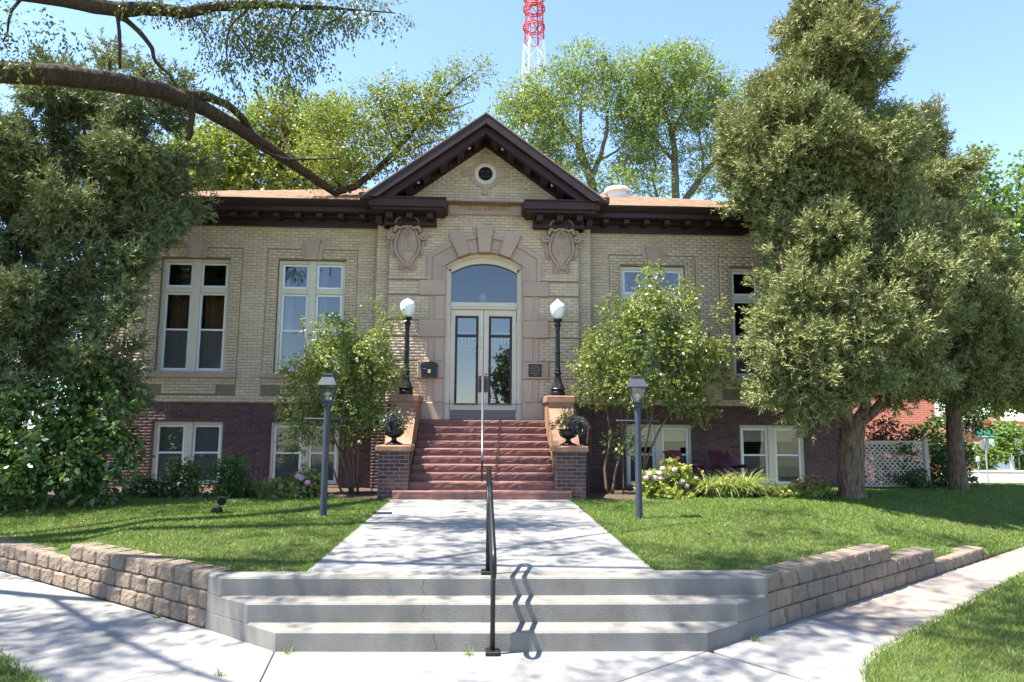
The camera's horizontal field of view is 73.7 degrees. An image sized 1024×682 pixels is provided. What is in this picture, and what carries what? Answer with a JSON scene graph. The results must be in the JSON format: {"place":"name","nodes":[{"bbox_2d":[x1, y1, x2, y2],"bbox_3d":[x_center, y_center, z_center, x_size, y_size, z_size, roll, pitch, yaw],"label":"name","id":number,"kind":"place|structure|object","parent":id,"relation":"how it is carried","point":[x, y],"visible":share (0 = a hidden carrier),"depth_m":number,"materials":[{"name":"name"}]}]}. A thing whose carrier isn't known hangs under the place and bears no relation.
{"place":"outdoors","nodes":[
{"label":"outdoors","id":0,"kind":"place"},
{"bbox_2d":[0,646,60,681],"bbox_3d":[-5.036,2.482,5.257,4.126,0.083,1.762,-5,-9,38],"label":"grass","id":1,"kind":"structure","parent":0,"point":[3,660],"depth_m":5.15,"materials":[{"name":"green plant"}]},
{"bbox_2d":[0,460,390,622],"bbox_3d":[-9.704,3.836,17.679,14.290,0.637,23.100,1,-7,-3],"label":"lawn","id":2,"kind":"structure","parent":0,"point":[65,552],"depth_m":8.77,"materials":[{"name":"green plant"}]},
{"bbox_2d":[0,353,155,513],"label":"broadleaf bush","id":3,"kind":"object","parent":2,"relation":"on","point":[23,464],"visible":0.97,"depth_m":11.81,"materials":[{"name":"green plant"}]},
{"bbox_2d":[0,26,231,498],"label":"juniper tree","id":4,"kind":"object","parent":2,"relation":"on","point":[53,210],"visible":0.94,"depth_m":13.06,"materials":[{"name":"green plant"}]},
{"bbox_2d":[32,487,376,498],"bbox_3d":[-6.286,3.218,14.413,7.400,0.067,3.250,1,-7,-3],"label":"flower bed","id":5,"kind":"object","parent":2,"relation":"on","point":[364,492],"visible":0.16,"depth_m":14.33,"materials":[{"name":"soil"}]},
{"bbox_2d":[120,471,220,498],"bbox_3d":[-6.654,2.929,13.314,2.041,0.783,1.025,-1,-7,13],"label":"ground cover","id":6,"kind":"object","parent":5,"relation":"on","point":[152,487],"visible":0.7,"depth_m":13.19,"materials":[{"name":"green plant"}]},
{"bbox_2d":[153,453,206,497],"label":"shrub","id":7,"kind":"object","parent":5,"relation":"on","point":[189,473],"visible":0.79,"depth_m":13.45,"materials":[{"name":"green plant"}]},
{"bbox_2d":[208,495,229,497],"bbox_3d":[-5.767,3.096,13.469,0.454,0.075,0.260,1,-7,-3],"label":"stepping stone","id":8,"kind":"object","parent":5,"relation":"on","point":[216,496],"visible":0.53,"depth_m":13.40,"materials":[{"name":"grey stone"}]},
{"bbox_2d":[201,452,252,496],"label":"shrub","id":9,"kind":"object","parent":5,"relation":"on","point":[229,470],"visible":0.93,"depth_m":13.54,"materials":[{"name":"green plant"}]},
{"bbox_2d":[271,460,333,498],"bbox_3d":[-4.266,2.876,13.571,1.225,1.002,1.239,-5,-9,39],"label":"hydrangea","id":10,"kind":"object","parent":5,"relation":"on","point":[300,484],"visible":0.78,"depth_m":13.42,"materials":[{"name":"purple plant"}]},
{"bbox_2d":[327,494,347,496],"bbox_3d":[-3.617,3.146,13.768,0.613,0.075,0.355,1,-7,-3],"label":"stepping stone","id":11,"kind":"object","parent":5,"relation":"on","point":[338,495],"visible":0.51,"depth_m":13.70,"materials":[{"name":"beige stone"}]},
{"bbox_2d":[271,294,409,494],"bbox_3d":[-3.685,1.095,14.768,2.934,4.407,1.811,1,-7,-3],"label":"lilac shrub","id":12,"kind":"object","parent":5,"relation":"on","point":[354,373],"visible":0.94,"depth_m":14.54,"materials":[{"name":"green plant"}]},
{"bbox_2d":[210,496,226,514],"bbox_3d":[-4.608,2.633,10.778,0.230,0.373,0.241,1,-7,-3],"label":"garden floodlight","id":13,"kind":"object","parent":2,"relation":"on","point":[221,500],"visible":0.86,"depth_m":10.69,"materials":[{"name":"black metal"}]},
{"bbox_2d":[305,373,348,515],"bbox_3d":[-2.946,1.650,10.803,0.678,2.270,0.300,1,-7,-7],"label":"yard lamp","id":14,"kind":"object","parent":2,"relation":"on","point":[328,380],"visible":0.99,"depth_m":10.78,"materials":[{"name":"grey metal"}]},
{"bbox_2d":[228,467,269,497],"bbox_3d":[-5.225,2.813,13.599,1.120,0.634,0.947,1,-7,-3],"label":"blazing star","id":15,"kind":"object","parent":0,"point":[247,492],"visible":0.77,"depth_m":13.50,"materials":[{"name":"green plant"}]},
{"bbox_2d":[245,475,283,497],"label":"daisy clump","id":16,"kind":"object","parent":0,"point":[265,491],"visible":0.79,"depth_m":13.42,"materials":[{"name":"green plant"}]},
{"bbox_2d":[308,499,653,570],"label":"walk","id":17,"kind":"structure","parent":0,"point":[546,535],"depth_m":8.41,"materials":[{"name":"concrete"}]},
{"bbox_2d":[375,394,588,499],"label":"entrance stairs","id":18,"kind":"structure","parent":17,"relation":"on","point":[441,460],"depth_m":13.82,"materials":[{"name":"red stone"}]},
{"bbox_2d":[383,428,404,444],"bbox_3d":[-2.320,1.876,13.437,0.440,0.325,0.436,1,-7,-3],"label":"urn","id":19,"kind":"object","parent":18,"relation":"on","point":[393,434],"visible":0.96,"depth_m":13.30,"materials":[{"name":"black metal"}]},
{"bbox_2d":[373,407,410,435],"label":"potted plant","id":20,"kind":"object","parent":19,"relation":"in","point":[394,419],"visible":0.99,"depth_m":13.30,"materials":[{"name":"green plant"}]},
{"bbox_2d":[398,297,414,393],"bbox_3d":[-2.384,0.103,15.481,0.344,2.250,0.344,1,-7,-3],"label":"globe lamp","id":21,"kind":"object","parent":18,"relation":"on","point":[407,304],"visible":0.87,"depth_m":15.43,"materials":[{"name":"black metal"}]},
{"bbox_2d":[481,375,483,481],"bbox_3d":[-0.635,1.841,14.564,0.095,2.392,2.553,1,-7,-3],"label":"handrail","id":22,"kind":"object","parent":18,"relation":"on","point":[482,407],"visible":0.92,"depth_m":14.10,"materials":[{"name":"metal"}]},
{"bbox_2d":[550,299,564,395],"bbox_3d":[1.047,0.144,15.640,0.344,2.250,0.344,1,-7,-3],"label":"globe lamp","id":23,"kind":"object","parent":18,"relation":"on","point":[557,307],"visible":0.98,"depth_m":15.59,"materials":[{"name":"black metal"}]},
{"bbox_2d":[557,429,576,445],"bbox_3d":[1.121,1.917,13.598,0.440,0.325,0.436,1,-7,-3],"label":"urn","id":24,"kind":"object","parent":18,"relation":"on","point":[568,435],"visible":0.92,"depth_m":13.45,"materials":[{"name":"black metal"}]},
{"bbox_2d":[549,404,590,437],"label":"potted plant","id":25,"kind":"object","parent":24,"relation":"in","point":[578,425],"visible":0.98,"depth_m":13.50,"materials":[{"name":"green plant"}]},
{"bbox_2d":[299,497,663,570],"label":"grass","id":26,"kind":"structure","parent":0,"point":[651,564],"depth_m":8.71,"materials":[{"name":"green plant"}]},
{"bbox_2d":[0,468,1015,628],"bbox_3d":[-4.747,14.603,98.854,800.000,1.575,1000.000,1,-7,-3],"label":"ground","id":27,"kind":"structure","parent":0,"point":[178,620],"depth_m":7.74,"materials":[{"name":"grey concrete"}]},
{"bbox_2d":[1,396,71,457],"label":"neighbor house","id":28,"kind":"structure","parent":27,"relation":"on","point":[40,418],"depth_m":39.57,"materials":[{"name":"white"}]},
{"bbox_2d":[151,73,377,190],"bbox_3d":[-10.900,-2.723,27.496,10.745,16.706,4.672,1,-7,-3],"label":"elm tree","id":29,"kind":"object","parent":27,"relation":"on","point":[247,167],"visible":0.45,"depth_m":27.25,"materials":[{"name":"green plant"}]},
{"bbox_2d":[97,112,852,488],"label":"library","id":30,"kind":"structure","parent":27,"relation":"on","point":[511,224],"depth_m":16.49,"materials":[{"name":"beige brick"}]},
{"bbox_2d":[151,421,222,484],"bbox_3d":[-7.630,2.638,16.126,1.614,1.470,0.190,1,-7,-3],"label":"window","id":31,"kind":"structure","parent":30,"relation":"in","point":[202,439],"depth_m":16.11,"materials":[{"name":"beige paint"}]},
{"bbox_2d":[156,259,230,371],"bbox_3d":[-7.650,-0.603,16.634,1.624,2.747,0.456,1,-7,-3],"label":"window","id":32,"kind":"structure","parent":30,"relation":"in","point":[184,346],"depth_m":16.44,"materials":[{"name":"beige paint"}]},
{"bbox_2d":[269,422,339,484],"bbox_3d":[-4.914,2.662,16.259,1.614,1.483,0.200,1,-7,-3],"label":"window","id":33,"kind":"structure","parent":30,"relation":"in","point":[280,466],"depth_m":16.19,"materials":[{"name":"beige paint"}]},
{"bbox_2d":[274,260,345,372],"bbox_3d":[-4.880,-0.577,16.698,1.624,2.747,0.325,1,-7,-3],"label":"window","id":34,"kind":"structure","parent":30,"relation":"in","point":[287,343],"depth_m":16.62,"materials":[{"name":"beige paint"}]},
{"bbox_2d":[421,361,437,377],"bbox_3d":[-1.922,0.664,15.900,0.395,0.370,0.160,1,-7,-3],"label":"mailbox","id":35,"kind":"object","parent":30,"relation":"attached to","point":[429,369],"visible":1,"depth_m":15.84,"materials":[{"name":"black metal"}]},
{"bbox_2d":[449,309,483,418],"bbox_3d":[-1.094,0.550,16.351,0.801,2.635,0.100,1,-7,-3],"label":"door","id":36,"kind":"structure","parent":30,"relation":"in","point":[471,410],"depth_m":16.34,"materials":[{"name":"beige paint"}]},
{"bbox_2d":[478,283,486,301],"bbox_3d":[-0.764,-1.622,17.901,0.240,1.240,0.234,1,-7,-3],"label":"pendant lamp","id":37,"kind":"object","parent":30,"relation":"hanging from","point":[482,297],"visible":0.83,"depth_m":17.76,"materials":[{"name":"white glass"}]},
{"bbox_2d":[457,332,509,346],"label":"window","id":38,"kind":"structure","parent":30,"relation":"in","point":[458,339],"depth_m":17.31,"materials":[{"name":"clear glass"}]},
{"bbox_2d":[475,163,495,183],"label":"round window","id":39,"kind":"structure","parent":30,"relation":"in","point":[485,174],"depth_m":16.68,"materials":[{"name":"beige paint"}]},
{"bbox_2d":[483,310,516,419],"bbox_3d":[-0.283,0.560,16.389,0.801,2.635,0.100,1,-7,-3],"label":"door","id":40,"kind":"structure","parent":30,"relation":"in","point":[492,412],"depth_m":16.37,"materials":[{"name":"beige paint"}]},
{"bbox_2d":[527,363,542,377],"bbox_3d":[0.545,0.697,16.080,0.360,0.350,0.050,1,-7,-3],"label":"plaque","id":41,"kind":"object","parent":30,"relation":"attached to","point":[535,370],"visible":1,"depth_m":16.06,"materials":[{"name":"brown metal"}]},
{"bbox_2d":[620,266,685,375],"bbox_3d":[3.480,-0.476,17.087,1.624,2.747,0.324,1,-7,-3],"label":"window","id":42,"kind":"structure","parent":30,"relation":"in","point":[624,271],"depth_m":17.05,"materials":[{"name":"beige paint"}]},
{"bbox_2d":[626,424,691,485],"bbox_3d":[3.557,2.772,16.647,1.614,1.467,0.190,1,-7,-3],"label":"window","id":43,"kind":"structure","parent":30,"relation":"in","point":[668,432],"depth_m":16.63,"materials":[{"name":"beige paint"}]},
{"bbox_2d":[729,268,765,376],"bbox_3d":[6.252,-0.455,17.125,1.624,2.744,0.142,1,-7,-3],"label":"window","id":44,"kind":"structure","parent":30,"relation":"in","point":[735,298],"depth_m":17.05,"materials":[{"name":"beige paint"}]},
{"bbox_2d":[740,425,804,485],"bbox_3d":[6.353,2.806,16.777,1.614,1.467,0.190,1,-7,-3],"label":"window","id":45,"kind":"structure","parent":30,"relation":"in","point":[785,468],"depth_m":16.73,"materials":[{"name":"beige paint"}]},
{"bbox_2d":[519,0,546,149],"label":"radio tower","id":46,"kind":"structure","parent":27,"relation":"on","point":[529,14],"depth_m":159.28,"materials":[{"name":"metal"}]},
{"bbox_2d":[484,31,643,195],"bbox_3d":[2.401,-4.337,32.938,7.642,21.769,5.086,1,-7,-3],"label":"locust tree","id":47,"kind":"object","parent":27,"relation":"on","point":[535,108],"visible":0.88,"depth_m":33.03,"materials":[{"name":"green plant"}]},
{"bbox_2d":[592,32,751,200],"bbox_3d":[8.477,-4.303,33.279,9.399,21.876,4.994,1,-7,-3],"label":"locust tree","id":48,"kind":"object","parent":27,"relation":"on","point":[648,116],"visible":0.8,"depth_m":33.27,"materials":[{"name":"green plant"}]},
{"bbox_2d":[852,392,936,487],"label":"brick garage","id":49,"kind":"structure","parent":27,"relation":"on","point":[921,412],"depth_m":22.68,"materials":[{"name":"red brick"}]},
{"bbox_2d":[938,414,1023,467],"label":"brick storefront","id":50,"kind":"object","parent":27,"relation":"on","point":[976,439],"visible":0.12,"depth_m":56.35,"materials":[{"name":"red brick"}]},
{"bbox_2d":[979,431,989,482],"bbox_3d":[19.087,4.719,27.486,0.425,2.300,0.077,1,-7,-3],"label":"stop sign","id":51,"kind":"object","parent":27,"relation":"on","point":[984,444],"visible":0.77,"depth_m":27.55,"materials":[{"name":"silver metal"}]},
{"bbox_2d":[977,430,994,437],"bbox_3d":[19.096,3.765,27.550,0.658,0.330,0.443,-4,-8,33],"label":"street name sign","id":52,"kind":"object","parent":51,"relation":"attached to","point":[988,434],"visible":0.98,"depth_m":27.52,"materials":[{"name":"green metal"}]},
{"bbox_2d":[968,439,1005,469],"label":"street tree","id":53,"kind":"object","parent":27,"relation":"on","point":[994,455],"visible":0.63,"depth_m":44.45,"materials":[{"name":"green plant"}]},
{"bbox_2d":[958,140,1023,419],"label":"maple tree","id":54,"kind":"object","parent":27,"relation":"on","point":[1006,192],"visible":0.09,"depth_m":23.17,"materials":[{"name":"green plant"}]},
{"bbox_2d":[989,439,993,469],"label":"sign","id":55,"kind":"object","parent":27,"relation":"on","point":[990,442],"visible":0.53,"depth_m":45.21,"materials":[{"name":"white metal"}]},
{"bbox_2d":[967,470,1023,473],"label":"kerb","id":56,"kind":"structure","parent":27,"relation":"on","point":[1004,471],"depth_m":42.86,"materials":[{"name":"concrete"}]},
{"bbox_2d":[975,442,1022,468],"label":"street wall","id":57,"kind":"structure","parent":27,"relation":"on","point":[1002,465],"depth_m":54.12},
{"bbox_2d":[986,418,1023,469],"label":"street tree","id":58,"kind":"object","parent":27,"relation":"on","point":[1007,433],"visible":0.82,"depth_m":45.51,"materials":[{"name":"green plant"}]},
{"bbox_2d":[1009,455,1014,469],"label":"bollard","id":59,"kind":"object","parent":27,"relation":"on","point":[1012,464],"visible":0.85,"depth_m":45.19,"materials":[{"name":"white"}]},
{"bbox_2d":[1013,452,1023,469],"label":"street bush","id":60,"kind":"object","parent":27,"relation":"on","point":[1021,462],"visible":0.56,"depth_m":45.49,"materials":[{"name":"green plant"}]},
{"bbox_2d":[1014,438,1022,469],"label":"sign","id":61,"kind":"object","parent":27,"relation":"on","point":[1016,439],"visible":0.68,"depth_m":45.26,"materials":[{"name":"grey metal"}]},
{"bbox_2d":[0,546,1023,681],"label":"sidewalk","id":62,"kind":"structure","parent":0,"point":[59,634],"depth_m":5.79,"materials":[{"name":"concrete"}]},
{"bbox_2d":[0,536,231,627],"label":"retaining wall","id":63,"kind":"structure","parent":62,"relation":"on","point":[165,587],"depth_m":7.34,"materials":[{"name":"beige stone"}]},
{"bbox_2d":[0,0,502,195],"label":"elm tree","id":64,"kind":"object","parent":62,"relation":"on","point":[192,102],"visible":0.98,"depth_m":11.06,"materials":[{"name":"green plant"}]},
{"bbox_2d":[151,611,764,676],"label":"grass","id":65,"kind":"structure","parent":62,"relation":"on","point":[286,651],"depth_m":5.78,"materials":[{"name":"green plant"}]},
{"bbox_2d":[205,570,769,653],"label":"concrete stairs","id":66,"kind":"structure","parent":62,"relation":"on","point":[535,611],"depth_m":6.18,"materials":[{"name":"grey concrete"}]},
{"bbox_2d":[481,466,499,655],"bbox_3d":[-0.208,1.962,6.342,0.134,1.506,1.372,1,-7,-5],"label":"stair railing","id":67,"kind":"object","parent":66,"relation":"on","point":[491,566],"visible":1,"depth_m":5.93,"materials":[{"name":"black metal"}]},
{"bbox_2d":[749,543,985,628],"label":"retaining wall","id":68,"kind":"structure","parent":62,"relation":"on","point":[809,586],"depth_m":7.54,"materials":[{"name":"beige stone"}]},
{"bbox_2d":[0,0,1023,420],"label":"sky","id":69,"kind":"structure","parent":0,"point":[971,52],"materials":[{"name":"blue"}]},
{"bbox_2d":[575,482,1023,570],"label":"lawn","id":70,"kind":"structure","parent":0,"point":[942,553],"depth_m":10.64,"materials":[{"name":"green plant"}]},
{"bbox_2d":[616,375,658,518],"bbox_3d":[1.983,1.674,10.734,0.678,2.270,0.300,0,-7,1],"label":"yard lamp","id":71,"kind":"object","parent":70,"relation":"on","point":[637,381],"visible":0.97,"depth_m":10.72,"materials":[{"name":"grey metal"}]},
{"bbox_2d":[586,488,831,499],"bbox_3d":[4.023,3.363,14.966,5.550,0.117,3.100,1,-7,-3],"label":"flower bed","id":72,"kind":"object","parent":70,"relation":"on","point":[597,493],"visible":0.12,"depth_m":14.64,"materials":[{"name":"soil"}]},
{"bbox_2d":[566,257,743,493],"bbox_3d":[3.203,0.737,15.023,4.056,5.218,1.985,1,-7,-3],"label":"lilac shrub","id":73,"kind":"object","parent":72,"relation":"on","point":[661,342],"visible":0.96,"depth_m":14.87,"materials":[{"name":"green plant"}]},
{"bbox_2d":[632,456,712,499],"bbox_3d":[3.272,2.927,13.859,1.551,1.149,1.352,1,-7,-3],"label":"hydrangea","id":74,"kind":"object","parent":72,"relation":"on","point":[657,483],"visible":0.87,"depth_m":13.74,"materials":[{"name":"green plant"}]},
{"bbox_2d":[663,450,708,482],"bbox_3d":[3.901,2.933,15.321,0.732,0.934,0.796,6,-9,-40],"label":"garden chair","id":75,"kind":"object","parent":72,"relation":"on","point":[674,454],"visible":0.24,"depth_m":15.45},
{"bbox_2d":[707,450,753,480],"bbox_3d":[4.868,2.933,15.268,0.733,0.934,0.796,2,-7,-17],"label":"garden chair","id":76,"kind":"object","parent":72,"relation":"on","point":[721,460],"visible":0.66,"depth_m":15.47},
{"bbox_2d":[682,465,783,497],"bbox_3d":[4.436,2.885,14.022,2.469,0.716,1.902,1,-7,-3],"label":"daylily clump","id":77,"kind":"object","parent":72,"relation":"on","point":[740,486],"visible":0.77,"depth_m":13.83,"materials":[{"name":"green plant"}]},
{"bbox_2d":[757,478,818,498],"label":"hosta","id":78,"kind":"object","parent":72,"relation":"on","point":[791,490],"visible":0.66,"depth_m":13.84,"materials":[{"name":"green plant"}]},
{"bbox_2d":[793,472,836,498],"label":"coneflower","id":79,"kind":"object","parent":72,"relation":"on","point":[821,486],"visible":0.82,"depth_m":13.88,"materials":[{"name":"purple plant"}]},
{"bbox_2d":[705,0,993,498],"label":"juniper tree","id":80,"kind":"object","parent":70,"relation":"on","point":[846,312],"visible":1,"depth_m":13.89,"materials":[{"name":"green plant"}]},
{"bbox_2d":[892,468,940,488],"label":"shrub","id":81,"kind":"object","parent":70,"relation":"on","point":[912,481],"visible":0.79,"depth_m":17.25,"materials":[{"name":"green plant"}]},
{"bbox_2d":[870,89,1023,489],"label":"juniper tree","id":82,"kind":"object","parent":70,"relation":"on","point":[987,356],"visible":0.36,"depth_m":16.29,"materials":[{"name":"green plant"}]},
{"bbox_2d":[909,401,1000,487],"bbox_3d":[12.668,2.893,19.585,4.400,3.014,1.812,7,-9,-44],"label":"dark shrub","id":83,"kind":"object","parent":70,"relation":"on","point":[968,423],"visible":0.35,"depth_m":19.25,"materials":[{"name":"green plant"}]},
{"bbox_2d":[857,568,1023,681],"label":"verge","id":84,"kind":"structure","parent":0,"point":[969,666],"depth_m":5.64,"materials":[{"name":"green plant"}]},
{"bbox_2d":[941,473,1023,482],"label":"street","id":85,"kind":"structure","parent":0,"point":[1006,478],"depth_m":35.34,"materials":[{"name":"grey asphalt"}]},
{"bbox_2d":[976,456,979,472],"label":"parking meter","id":86,"kind":"object","parent":85,"relation":"on","point":[978,458],"visible":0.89,"depth_m":41.86,"materials":[{"name":"white metal"}]},
{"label":"flower bed","id":87,"kind":"structure","parent":0,"visible":0},
{"bbox_2d":[864,415,911,481],"bbox_3d":[10.375,3.053,18.868,1.747,2.053,1.212,1,-7,-3],"label":"redleaf shrub","id":88,"kind":"object","parent":87,"relation":"on","point":[879,422],"visible":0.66,"depth_m":18.85,"materials":[{"name":"red plant"}]},
{"bbox_2d":[864,439,930,486],"bbox_3d":[9.877,3.341,17.720,1.956,1.600,0.136,1,-7,-3],"label":"lattice fence","id":89,"kind":"object","parent":87,"relation":"on","point":[923,445],"visible":0.59,"depth_m":17.74,"materials":[{"name":"white wood"}]},
{"bbox_2d":[865,424,947,487],"bbox_3d":[10.544,3.196,18.361,2.618,1.901,1.792,1,-7,-3],"label":"lattice fence","id":90,"kind":"object","parent":87,"relation":"on","point":[912,437],"visible":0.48,"depth_m":18.14,"materials":[{"name":"green plant"}]}
]}

